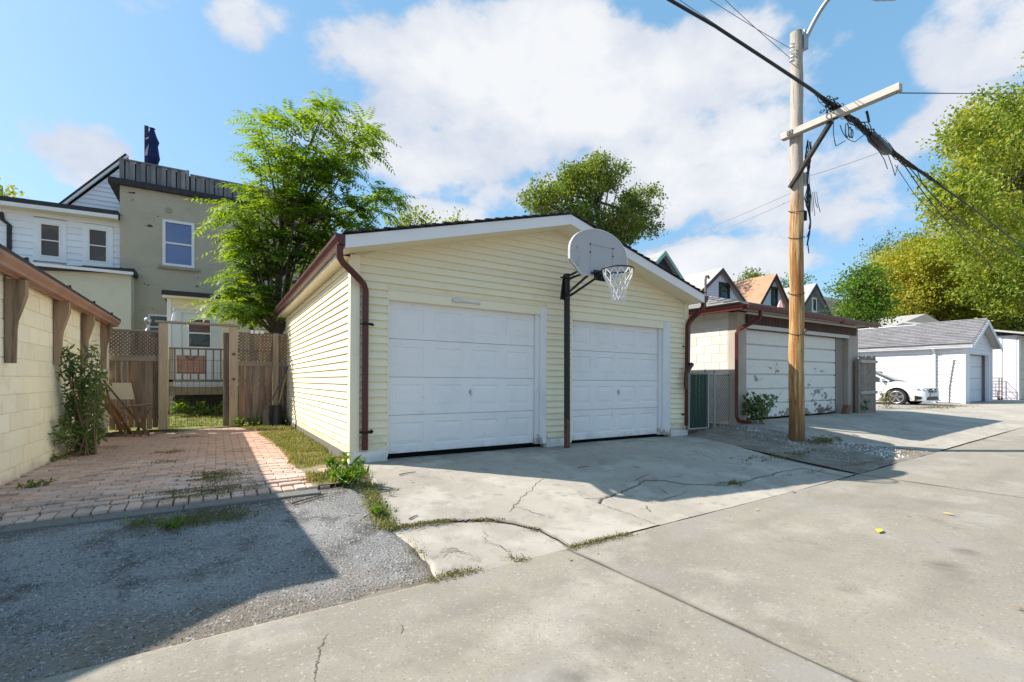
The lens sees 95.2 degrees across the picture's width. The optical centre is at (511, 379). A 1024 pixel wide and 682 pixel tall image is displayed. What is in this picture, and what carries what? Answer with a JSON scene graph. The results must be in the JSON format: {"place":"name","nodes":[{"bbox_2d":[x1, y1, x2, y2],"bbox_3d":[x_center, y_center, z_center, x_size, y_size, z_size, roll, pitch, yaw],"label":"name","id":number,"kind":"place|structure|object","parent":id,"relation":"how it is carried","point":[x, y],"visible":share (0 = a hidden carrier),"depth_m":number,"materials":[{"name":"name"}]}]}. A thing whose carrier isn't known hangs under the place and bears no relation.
{"place":"outdoors","nodes":[
{"label":"outdoors","id":0,"kind":"place"},
{"bbox_2d":[0,427,329,525],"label":"brick paving","id":1,"kind":"structure","parent":0,"point":[114,471],"depth_m":5.35,"materials":[{"name":"red brick"}]},
{"bbox_2d":[13,477,57,488],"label":"weed","id":2,"kind":"object","parent":1,"relation":"on","point":[39,482],"visible":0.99,"depth_m":4.74,"materials":[{"name":"green"}]},
{"bbox_2d":[49,450,83,461],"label":"weed","id":3,"kind":"object","parent":1,"relation":"on","point":[54,458],"visible":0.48,"depth_m":6.36,"materials":[{"name":"green"}]},
{"bbox_2d":[47,340,112,456],"bbox_3d":[-6.334,0.279,7.015,0.704,1.703,1.742,0,0,-32],"label":"leafy bush","id":4,"kind":"object","parent":1,"relation":"on","point":[82,409],"visible":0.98,"depth_m":6.70,"materials":[{"name":"green plant"}]},
{"bbox_2d":[101,391,132,434],"bbox_3d":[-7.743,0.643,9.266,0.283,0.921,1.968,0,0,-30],"label":"folded chair","id":5,"kind":"object","parent":1,"relation":"on","point":[119,424],"visible":0.82,"depth_m":8.97,"materials":[{"name":"brown wood"}]},
{"bbox_2d":[103,380,154,436],"bbox_3d":[-7.451,0.547,9.047,0.812,1.110,0.585,0,0,-32],"label":"folding chair","id":6,"kind":"object","parent":1,"relation":"on","point":[119,392],"visible":0.89,"depth_m":8.98,"materials":[{"name":"brown wood"}]},
{"bbox_2d":[0,435,294,541],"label":"moss mat","id":7,"kind":"object","parent":1,"relation":"on","point":[196,516],"visible":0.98,"depth_m":4.29,"materials":[{"name":"green plant"}]},
{"bbox_2d":[232,415,245,426],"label":"fence weed","id":8,"kind":"object","parent":1,"relation":"on","point":[238,423],"visible":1,"depth_m":10.70,"materials":[{"name":"green"}]},
{"bbox_2d":[257,415,262,425],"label":"fence weed","id":9,"kind":"object","parent":1,"relation":"on","point":[260,419],"visible":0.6,"depth_m":10.97,"materials":[{"name":"green"}]},
{"bbox_2d":[108,409,256,432],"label":"lawn","id":10,"kind":"structure","parent":0,"point":[173,428],"depth_m":11.03,"materials":[{"name":"plant"}]},
{"bbox_2d":[168,399,204,416],"bbox_3d":[-8.383,0.748,12.178,1.059,0.503,0.421,0,0,-42],"label":"border plant","id":11,"kind":"object","parent":10,"relation":"on","point":[184,412],"visible":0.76,"depth_m":12.08,"materials":[{"name":"green plant"}]},
{"bbox_2d":[108,320,286,429],"bbox_3d":[-6.966,-0.045,10.628,3.383,2.490,0.270,0,0,-32],"label":"wooden fence","id":12,"kind":"object","parent":10,"relation":"on","point":[247,388],"visible":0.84,"depth_m":10.80,"materials":[{"name":"brown wood"}]},
{"bbox_2d":[144,317,151,329],"bbox_3d":[-7.843,-1.210,10.068,0.140,0.280,0.140,0,0,-32],"label":"garden lamp","id":13,"kind":"object","parent":12,"relation":"on","point":[147,320],"visible":1,"depth_m":10.04,"materials":[{"name":"metal"}]},
{"bbox_2d":[171,309,176,320],"bbox_3d":[-7.454,-1.433,10.314,0.110,0.287,0.110,0,0,-32],"label":"gate lantern","id":14,"kind":"object","parent":12,"relation":"on","point":[174,318],"visible":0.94,"depth_m":10.28,"materials":[{"name":"white"}]},
{"bbox_2d":[168,359,222,426],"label":"wire gate","id":15,"kind":"structure","parent":12,"relation":"attached to","point":[193,399],"depth_m":10.58,"materials":[{"name":"black"}]},
{"bbox_2d":[198,397,222,414],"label":"border plant","id":16,"kind":"object","parent":10,"relation":"on","point":[217,411],"visible":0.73,"depth_m":12.36,"materials":[{"name":"green plant"}]},
{"bbox_2d":[169,347,272,415],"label":"deck","id":17,"kind":"structure","parent":10,"relation":"on","point":[217,392],"depth_m":12.51,"materials":[{"name":"brown wood"}]},
{"bbox_2d":[176,355,204,373],"bbox_3d":[-8.445,-0.405,12.296,0.619,0.489,0.019,0,0,-32],"label":"door mat","id":18,"kind":"object","parent":17,"relation":"hanging from","point":[189,358],"depth_m":12.29,"materials":[{"name":"fabric"}]},
{"bbox_2d":[244,415,260,426],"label":"fence weed","id":19,"kind":"object","parent":10,"relation":"on","point":[253,421],"visible":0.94,"depth_m":10.86,"materials":[{"name":"green"}]},
{"bbox_2d":[182,86,419,404],"bbox_3d":[-5.470,-3.607,13.055,6.168,9.419,3.739,0,0,-32],"label":"feathery tree","id":20,"kind":"object","parent":10,"relation":"on","point":[305,206],"visible":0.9,"depth_m":12.50,"materials":[{"name":"green plant"}]},
{"bbox_2d":[1,402,1001,577],"bbox_3d":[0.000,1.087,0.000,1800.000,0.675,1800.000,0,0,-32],"label":"ground","id":21,"kind":"structure","parent":0,"point":[425,564],"depth_m":6.15,"materials":[{"name":"soil"}]},
{"bbox_2d":[0,176,23,198],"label":"distant tree","id":22,"kind":"object","parent":21,"relation":"on","point":[12,192],"visible":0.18,"depth_m":18.16,"materials":[{"name":"green plant"}]},
{"bbox_2d":[0,196,119,267],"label":"clapboard house","id":23,"kind":"structure","parent":21,"relation":"on","point":[38,231],"depth_m":14.76,"materials":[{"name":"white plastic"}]},
{"bbox_2d":[39,222,60,257],"bbox_3d":[-14.498,-4.376,14.684,0.502,1.064,0.090,0,0,-32],"label":"window","id":24,"kind":"structure","parent":23,"relation":"in","point":[49,234],"depth_m":14.68,"materials":[{"name":"white paint"}]},
{"bbox_2d":[59,153,128,212],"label":"gabled house","id":25,"kind":"structure","parent":23,"relation":"on","point":[95,191],"depth_m":17.19,"materials":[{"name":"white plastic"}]},
{"bbox_2d":[87,227,107,262],"bbox_3d":[-13.538,-4.385,15.290,0.507,1.097,0.090,0,0,-32],"label":"window","id":26,"kind":"structure","parent":23,"relation":"in","point":[97,239],"depth_m":15.29,"materials":[{"name":"white paint"}]},
{"bbox_2d":[0,244,120,485],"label":"block garage","id":27,"kind":"structure","parent":21,"relation":"on","point":[44,315],"depth_m":5.74,"materials":[{"name":"beige concrete"}]},
{"bbox_2d":[30,262,137,405],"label":"beige addition","id":28,"kind":"structure","parent":21,"relation":"on","point":[110,289],"depth_m":14.70,"materials":[{"name":"white paint"}]},
{"bbox_2d":[0,488,320,534],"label":"concrete edging","id":29,"kind":"object","parent":21,"relation":"on","point":[37,525],"visible":0.48,"depth_m":4.07,"materials":[{"name":"grey concrete"}]},
{"bbox_2d":[0,485,429,681],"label":"gravel drive","id":30,"kind":"structure","parent":21,"relation":"on","point":[257,571],"depth_m":3.14,"materials":[{"name":"grey gravel"}]},
{"bbox_2d":[109,514,152,534],"bbox_3d":[-3.071,1.149,3.791,0.210,0.099,0.398,0,0,-21],"label":"weed","id":31,"kind":"object","parent":30,"relation":"on","point":[133,522],"visible":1,"depth_m":3.80,"materials":[{"name":"green"}]},
{"bbox_2d":[151,514,185,532],"bbox_3d":[-2.789,1.162,3.806,0.230,0.106,0.315,0,0,-20],"label":"weed","id":32,"kind":"object","parent":30,"relation":"on","point":[175,524],"visible":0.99,"depth_m":3.78,"materials":[{"name":"green"}]},
{"bbox_2d":[0,489,418,678],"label":"gravel stones","id":33,"kind":"object","parent":30,"relation":"on","point":[80,578],"visible":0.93,"depth_m":3.32,"materials":[{"name":"grey gravel"}]},
{"bbox_2d":[291,493,327,503],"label":"fallen twig","id":34,"kind":"object","parent":30,"relation":"on","point":[307,498],"visible":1,"depth_m":4.55,"materials":[{"name":"brown"}]},
{"bbox_2d":[348,478,401,530],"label":"edge grass","id":35,"kind":"structure","parent":30,"relation":"on","point":[372,494],"depth_m":4.55,"materials":[{"name":"green plant"}]},
{"bbox_2d":[364,501,391,520],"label":"weed","id":36,"kind":"object","parent":30,"relation":"on","point":[377,509],"visible":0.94,"depth_m":4.29,"materials":[{"name":"green"}]},
{"bbox_2d":[108,176,330,407],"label":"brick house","id":37,"kind":"structure","parent":21,"relation":"on","point":[161,249],"depth_m":16.08,"materials":[{"name":"white paint"}]},
{"bbox_2d":[144,125,159,164],"bbox_3d":[-12.983,-7.880,16.875,0.453,2.481,0.453,0,0,-32],"label":"folded parasol","id":38,"kind":"object","parent":37,"relation":"on","point":[151,150],"visible":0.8,"depth_m":16.73,"materials":[{"name":"blue fabric"}]},
{"bbox_2d":[148,314,166,337],"bbox_3d":[-12.094,-1.812,16.035,0.618,0.854,0.090,0,0,-32],"label":"window","id":39,"kind":"structure","parent":37,"relation":"in","point":[153,325],"depth_m":15.97,"materials":[{"name":"white paint"}]},
{"bbox_2d":[162,219,193,267],"bbox_3d":[-11.636,-4.741,16.324,0.910,1.586,0.090,0,0,-32],"label":"window","id":40,"kind":"structure","parent":37,"relation":"in","point":[177,241],"depth_m":16.31,"materials":[{"name":"white paint"}]},
{"bbox_2d":[118,157,327,213],"bbox_3d":[-10.268,-7.018,17.270,6.585,0.753,0.110,0,0,-32],"label":"rooftop fence","id":41,"kind":"object","parent":37,"relation":"on","point":[129,169],"visible":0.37,"depth_m":16.29,"materials":[{"name":"grey wood"}]},
{"bbox_2d":[161,290,285,410],"bbox_3d":[-8.988,-0.669,15.819,4.320,3.738,3.650,0,0,-32],"label":"porch","id":42,"kind":"object","parent":21,"relation":"on","point":[197,336],"visible":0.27,"depth_m":13.78,"materials":[{"name":"white wood"}]},
{"bbox_2d":[182,313,217,385],"bbox_3d":[-9.241,-0.745,13.851,0.897,2.438,0.070,0,0,-32],"label":"door","id":43,"kind":"structure","parent":42,"relation":"in","point":[193,336],"depth_m":13.87,"materials":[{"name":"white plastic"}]},
{"bbox_2d":[265,425,357,485],"bbox_3d":[-3.849,1.087,8.142,0.480,0.058,7.320,0,0,-32],"label":"grass strip","id":44,"kind":"object","parent":21,"relation":"on","point":[316,467],"depth_m":5.64,"materials":[{"name":"plant"}]},
{"bbox_2d":[263,365,288,425],"bbox_3d":[-5.528,0.343,11.022,0.138,1.481,0.752,0,0,27],"label":"spade","id":45,"kind":"object","parent":44,"relation":"on","point":[265,418],"visible":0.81,"depth_m":10.78,"materials":[{"name":"metal"}]},
{"bbox_2d":[269,374,286,424],"bbox_3d":[-5.511,0.454,11.129,0.229,1.212,0.492,0,0,28],"label":"snow shovel","id":46,"kind":"object","parent":44,"relation":"on","point":[276,414],"visible":0.86,"depth_m":10.98,"materials":[{"name":"plastic"}]},
{"bbox_2d":[241,423,372,483],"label":"grass tufts","id":47,"kind":"object","parent":44,"relation":"on","point":[296,440],"visible":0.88,"depth_m":7.12,"materials":[{"name":"green plant"}]},
{"bbox_2d":[323,452,369,488],"bbox_3d":[-1.765,0.971,5.015,0.449,0.382,0.668,0,0,-32],"label":"dandelion weed","id":48,"kind":"object","parent":21,"relation":"on","point":[336,470],"visible":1,"depth_m":5.03,"materials":[{"name":"green plant"}]},
{"bbox_2d":[388,204,467,226],"bbox_3d":[-4.553,-4.261,25.466,4.525,10.737,1.750,0,0,-26],"label":"thin tree","id":49,"kind":"object","parent":21,"relation":"on","point":[404,219],"visible":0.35,"depth_m":24.91,"materials":[{"name":"green plant"}]},
{"bbox_2d":[272,212,708,465],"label":"garage","id":50,"kind":"structure","parent":21,"relation":"on","point":[426,339],"depth_m":7.27,"materials":[{"name":"beige plastic"}]},
{"bbox_2d":[388,301,533,453],"bbox_3d":[-0.682,-0.035,6.997,2.427,2.095,0.098,0,0,-32],"label":"garage door","id":51,"kind":"structure","parent":50,"relation":"in","point":[459,377],"depth_m":6.90,"materials":[{"name":"white paint"}]},
{"bbox_2d":[572,320,656,439],"bbox_3d":[1.909,0.008,8.631,2.229,2.080,0.098,0,0,-32],"label":"garage door","id":52,"kind":"structure","parent":50,"relation":"in","point":[614,367],"depth_m":8.58,"materials":[{"name":"white paint"}]},
{"bbox_2d":[684,363,693,388],"bbox_3d":[3.553,-0.088,9.396,0.264,0.535,0.086,0,0,-32],"label":"pipe end","id":53,"kind":"object","parent":50,"relation":"attached to","point":[688,370],"visible":1,"depth_m":9.33,"materials":[{"name":"metal"}]},
{"bbox_2d":[687,373,708,429],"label":"chain link gate","id":54,"kind":"structure","parent":50,"relation":"attached to","point":[699,403],"depth_m":9.65,"materials":[{"name":"green"}]},
{"bbox_2d":[516,146,668,245],"bbox_3d":[7.198,-9.325,40.166,16.097,20.947,5.637,0,0,-32],"label":"round tree","id":55,"kind":"object","parent":21,"relation":"on","point":[625,221],"visible":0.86,"depth_m":38.96,"materials":[{"name":"green plant"}]},
{"bbox_2d":[361,436,854,579],"bbox_3d":[1.410,1.264,6.418,6.786,0.386,3.258,0,0,-32],"label":"driveway apron","id":56,"kind":"object","parent":21,"relation":"on","point":[497,485],"visible":0.98,"depth_m":5.39,"materials":[{"name":"concrete"}]},
{"bbox_2d":[560,229,633,447],"bbox_3d":[1.252,-0.537,7.075,1.155,3.485,0.941,0,0,14],"label":"basketball hoop","id":57,"kind":"object","parent":56,"relation":"on","point":[598,255],"visible":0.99,"depth_m":7.12,"materials":[{"name":"black metal"}]},
{"bbox_2d":[383,434,979,582],"bbox_3d":[4.694,1.299,7.119,13.158,0.191,1.210,0,0,-32],"label":"crack moss","id":58,"kind":"object","parent":56,"relation":"on","point":[433,522],"visible":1,"depth_m":4.06,"materials":[{"name":"green plant"}]},
{"bbox_2d":[727,478,745,485],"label":"weed","id":59,"kind":"object","parent":56,"relation":"on","point":[732,481],"visible":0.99,"depth_m":6.02,"materials":[{"name":"green"}]},
{"bbox_2d":[646,250,684,280],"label":"gabled house","id":60,"kind":"structure","parent":21,"relation":"on","point":[663,258],"depth_m":28.67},
{"bbox_2d":[683,268,746,301],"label":"gabled house","id":61,"kind":"structure","parent":21,"relation":"on","point":[720,282],"depth_m":31.79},
{"bbox_2d":[721,284,728,298],"bbox_3d":[14.503,-6.042,31.906,0.905,0.933,0.090,0,0,-32],"label":"window","id":62,"kind":"structure","parent":61,"relation":"in","point":[724,288],"depth_m":31.93,"materials":[{"name":"grey"}]},
{"bbox_2d":[704,369,729,429],"bbox_3d":[4.471,0.486,10.152,0.925,1.428,0.065,0,0,-32],"label":"chain link fence","id":63,"kind":"object","parent":21,"relation":"on","point":[714,405],"visible":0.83,"depth_m":10.07,"materials":[{"name":"grey"}]},
{"bbox_2d":[733,266,769,280],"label":"distant tree","id":64,"kind":"object","parent":21,"relation":"on","point":[750,275],"visible":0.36,"depth_m":59.52,"materials":[{"name":"green plant"}]},
{"bbox_2d":[734,273,788,308],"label":"gabled house","id":65,"kind":"structure","parent":21,"relation":"on","point":[767,290],"depth_m":35.28,"materials":[{"name":"beige"}]},
{"bbox_2d":[773,288,776,304],"bbox_3d":[19.785,-6.259,35.239,0.552,1.230,0.090,0,0,-32],"label":"window","id":66,"kind":"structure","parent":65,"relation":"in","point":[774,290],"depth_m":35.27,"materials":[{"name":"grey"}]},
{"bbox_2d":[689,275,879,424],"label":"concrete block garage","id":67,"kind":"structure","parent":21,"relation":"on","point":[744,344],"depth_m":11.08,"materials":[{"name":"beige concrete"}]},
{"bbox_2d":[746,329,834,418],"bbox_3d":[6.994,-0.132,11.700,4.433,2.045,0.075,0,0,-32],"label":"garage door","id":68,"kind":"structure","parent":67,"relation":"in","point":[767,364],"depth_m":11.46,"materials":[{"name":"paint"}]},
{"bbox_2d":[780,272,816,287],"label":"distant tree","id":69,"kind":"object","parent":21,"relation":"on","point":[805,282],"visible":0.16,"depth_m":65.07,"materials":[{"name":"green plant"}]},
{"bbox_2d":[784,283,831,314],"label":"gabled house","id":70,"kind":"structure","parent":21,"relation":"on","point":[814,299],"depth_m":38.48,"materials":[{"name":"white"}]},
{"bbox_2d":[685,418,941,472],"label":"gravel patch","id":71,"kind":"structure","parent":21,"relation":"on","point":[738,436],"depth_m":8.35,"materials":[{"name":"grey gravel"}]},
{"bbox_2d":[742,391,778,424],"bbox_3d":[5.298,0.595,10.075,0.835,0.766,0.742,0,0,24],"label":"verge shrub","id":72,"kind":"object","parent":71,"relation":"on","point":[759,407],"visible":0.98,"depth_m":10.04,"materials":[{"name":"green plant"}]},
{"bbox_2d":[698,417,927,461],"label":"white pebbles","id":73,"kind":"object","parent":71,"relation":"on","point":[881,454],"visible":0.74,"depth_m":8.49,"materials":[{"name":"stone"}]},
{"bbox_2d":[781,0,901,441],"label":"utility pole","id":74,"kind":"object","parent":71,"relation":"on","point":[798,176],"visible":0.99,"depth_m":8.74,"materials":[{"name":"brown wood"}]},
{"bbox_2d":[637,201,788,250],"bbox_3d":[5.566,-5.026,16.286,0.013,3.153,14.872,0,0,1],"label":"overhead wire","id":75,"kind":"object","parent":74,"relation":"attached to","point":[722,229],"visible":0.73,"depth_m":11.90,"materials":[{"name":"grey"}]},
{"bbox_2d":[640,193,789,250],"bbox_3d":[4.242,-4.174,13.678,0.013,1.164,9.923,0,0,-13],"label":"overhead wire","id":76,"kind":"object","parent":74,"relation":"attached to","point":[724,221],"visible":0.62,"depth_m":10.74,"materials":[{"name":"grey"}]},
{"bbox_2d":[710,0,789,47],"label":"overhead wire","id":77,"kind":"object","parent":74,"relation":"attached to","point":[748,23],"visible":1,"depth_m":7.99,"materials":[{"name":"grey"}]},
{"bbox_2d":[725,0,789,57],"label":"overhead wire","id":78,"kind":"object","parent":74,"relation":"attached to","point":[755,27],"visible":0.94,"depth_m":8.19,"materials":[{"name":"grey"}]},
{"bbox_2d":[667,0,1023,248],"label":"cable bundle","id":79,"kind":"object","parent":74,"relation":"attached to","point":[877,142],"visible":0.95,"depth_m":8.47,"materials":[{"name":"black rubber"}]},
{"bbox_2d":[895,165,939,219],"bbox_3d":[8.876,-4.049,10.195,2.566,0.662,0.011,0,0,-32],"label":"overhead wire","id":80,"kind":"object","parent":79,"relation":"attached to","point":[916,196],"visible":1,"depth_m":10.14,"materials":[{"name":"black"}]},
{"bbox_2d":[900,160,994,269],"bbox_3d":[10.821,-3.833,11.421,6.662,1.473,0.018,0,0,-32],"label":"overhead wire","id":81,"kind":"object","parent":79,"relation":"attached to","point":[938,210],"visible":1,"depth_m":10.74,"materials":[{"name":"black"}]},
{"bbox_2d":[917,171,997,252],"bbox_3d":[11.321,-4.086,11.737,5.962,0.916,0.014,0,0,-32],"label":"overhead wire","id":82,"kind":"object","parent":79,"relation":"attached to","point":[950,215],"visible":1,"depth_m":11.25,"materials":[{"name":"black"}]},
{"bbox_2d":[907,165,1023,259],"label":"overhead wire","id":83,"kind":"object","parent":79,"relation":"attached to","point":[956,216],"visible":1,"depth_m":11.49,"materials":[{"name":"black"}]},
{"bbox_2d":[896,92,1023,93],"bbox_3d":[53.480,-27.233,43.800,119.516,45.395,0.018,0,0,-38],"label":"overhead wire","id":84,"kind":"object","parent":74,"relation":"attached to","point":[953,93],"visible":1,"depth_m":9.72,"materials":[{"name":"black"}]},
{"bbox_2d":[730,405,964,464],"bbox_3d":[10.583,1.113,13.202,18.843,0.333,1.696,0,0,-38],"label":"verge moss","id":85,"kind":"object","parent":71,"relation":"on","point":[820,440],"visible":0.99,"depth_m":8.72,"materials":[{"name":"plant"}]},
{"bbox_2d":[823,296,845,316],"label":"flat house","id":86,"kind":"structure","parent":21,"relation":"on","point":[828,300],"depth_m":49.41,"materials":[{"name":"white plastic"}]},
{"bbox_2d":[822,256,909,328],"bbox_3d":[23.441,-3.650,31.208,8.551,9.420,4.110,0,0,-32],"label":"light tree","id":87,"kind":"object","parent":21,"relation":"on","point":[866,301],"visible":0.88,"depth_m":30.79,"materials":[{"name":"green plant"}]},
{"bbox_2d":[855,355,877,412],"bbox_3d":[10.110,0.143,13.329,1.203,1.713,0.105,0,0,-32],"label":"picket fence","id":88,"kind":"object","parent":21,"relation":"on","point":[865,378],"visible":0.81,"depth_m":13.27,"materials":[{"name":"grey wood"}]},
{"bbox_2d":[730,413,1008,450],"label":"driveway","id":89,"kind":"structure","parent":21,"relation":"on","point":[876,429],"depth_m":10.23,"materials":[{"name":"concrete"}]},
{"bbox_2d":[841,405,850,413],"bbox_3d":[9.023,0.799,12.622,0.320,0.251,0.120,0,0,-32],"label":"brick stack","id":90,"kind":"object","parent":89,"relation":"on","point":[846,409],"visible":0.91,"depth_m":12.56,"materials":[{"name":"brown"}]},
{"bbox_2d":[860,399,869,412],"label":"weed","id":91,"kind":"object","parent":89,"relation":"on","point":[863,407],"visible":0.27,"depth_m":13.12,"materials":[{"name":"green plant"}]},
{"bbox_2d":[842,227,931,315],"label":"maple tree","id":92,"kind":"object","parent":21,"relation":"on","point":[876,250],"visible":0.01,"depth_m":66.85,"materials":[{"name":"green plant"}]},
{"bbox_2d":[869,314,939,327],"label":"hip roof garage","id":93,"kind":"structure","parent":21,"relation":"on","point":[921,318],"depth_m":39.70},
{"bbox_2d":[857,224,994,321],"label":"maple tree","id":94,"kind":"object","parent":21,"relation":"on","point":[921,276],"visible":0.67,"depth_m":47.03,"materials":[{"name":"green plant"}]},
{"bbox_2d":[858,318,1002,403],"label":"white garage","id":95,"kind":"structure","parent":21,"relation":"on","point":[952,361],"depth_m":21.43,"materials":[{"name":"plastic"}]},
{"bbox_2d":[970,355,981,401],"bbox_3d":[21.082,-0.058,21.460,2.751,2.177,0.080,0,0,-32],"label":"garage door","id":96,"kind":"structure","parent":95,"relation":"in","point":[975,361],"depth_m":21.68,"materials":[{"name":"white metal"}]},
{"bbox_2d":[876,399,1023,430],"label":"side drive","id":97,"kind":"structure","parent":21,"relation":"on","point":[1001,414],"depth_m":14.44,"materials":[{"name":"concrete"}]},
{"bbox_2d":[876,386,898,408],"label":"dead shrub","id":98,"kind":"object","parent":97,"relation":"on","point":[883,399],"visible":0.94,"depth_m":15.88,"materials":[{"name":"brown plant"}]},
{"bbox_2d":[876,371,940,404],"bbox_3d":[15.710,0.294,20.694,2.060,1.480,4.660,0,0,-30],"label":"parked car","id":99,"kind":"object","parent":97,"relation":"on","point":[913,393],"visible":0.48,"depth_m":18.96,"materials":[{"name":"white paint"}]},
{"bbox_2d":[901,223,1023,335],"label":"maple tree","id":100,"kind":"object","parent":21,"relation":"on","point":[1008,325],"visible":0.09,"depth_m":49.95,"materials":[{"name":"green plant"}]},
{"bbox_2d":[903,321,1023,399],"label":"metal garage","id":101,"kind":"structure","parent":21,"relation":"on","point":[1008,365],"depth_m":23.64,"materials":[{"name":"white metal"}]},
{"bbox_2d":[1020,340,1023,399],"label":"garage door","id":102,"kind":"structure","parent":101,"relation":"in","point":[1021,342],"depth_m":23.63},
{"bbox_2d":[906,51,1023,322],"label":"maple tree","id":103,"kind":"object","parent":21,"relation":"on","point":[987,181],"visible":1,"depth_m":29.88,"materials":[{"name":"green plant"}]},
{"bbox_2d":[0,0,1023,319],"label":"sky","id":104,"kind":"structure","parent":0,"point":[477,99],"materials":[{"name":"blue"}]},
{"bbox_2d":[29,427,1023,681],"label":"alley","id":105,"kind":"structure","parent":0,"point":[825,583],"depth_m":2.85,"materials":[{"name":"grey concrete"}]},
{"bbox_2d":[314,455,741,679],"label":"hairline cracks","id":106,"kind":"object","parent":105,"relation":"on","point":[316,667],"visible":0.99,"depth_m":3.79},
{"bbox_2d":[44,428,1019,677],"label":"joint dirt","id":107,"kind":"structure","parent":105,"relation":"on","point":[394,589],"depth_m":4.17,"materials":[{"name":"brown soil"}]},
{"bbox_2d":[402,423,1021,609],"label":"leaf litter","id":108,"kind":"object","parent":105,"relation":"on","point":[654,458],"visible":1,"depth_m":6.24,"materials":[{"name":"brown"}]},
{"bbox_2d":[993,378,1002,399],"bbox_3d":[24.436,0.448,23.860,0.533,1.120,0.800,0,0,-32],"label":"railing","id":109,"kind":"object","parent":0,"point":[999,396],"visible":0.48,"depth_m":23.70,"materials":[{"name":"metal"}]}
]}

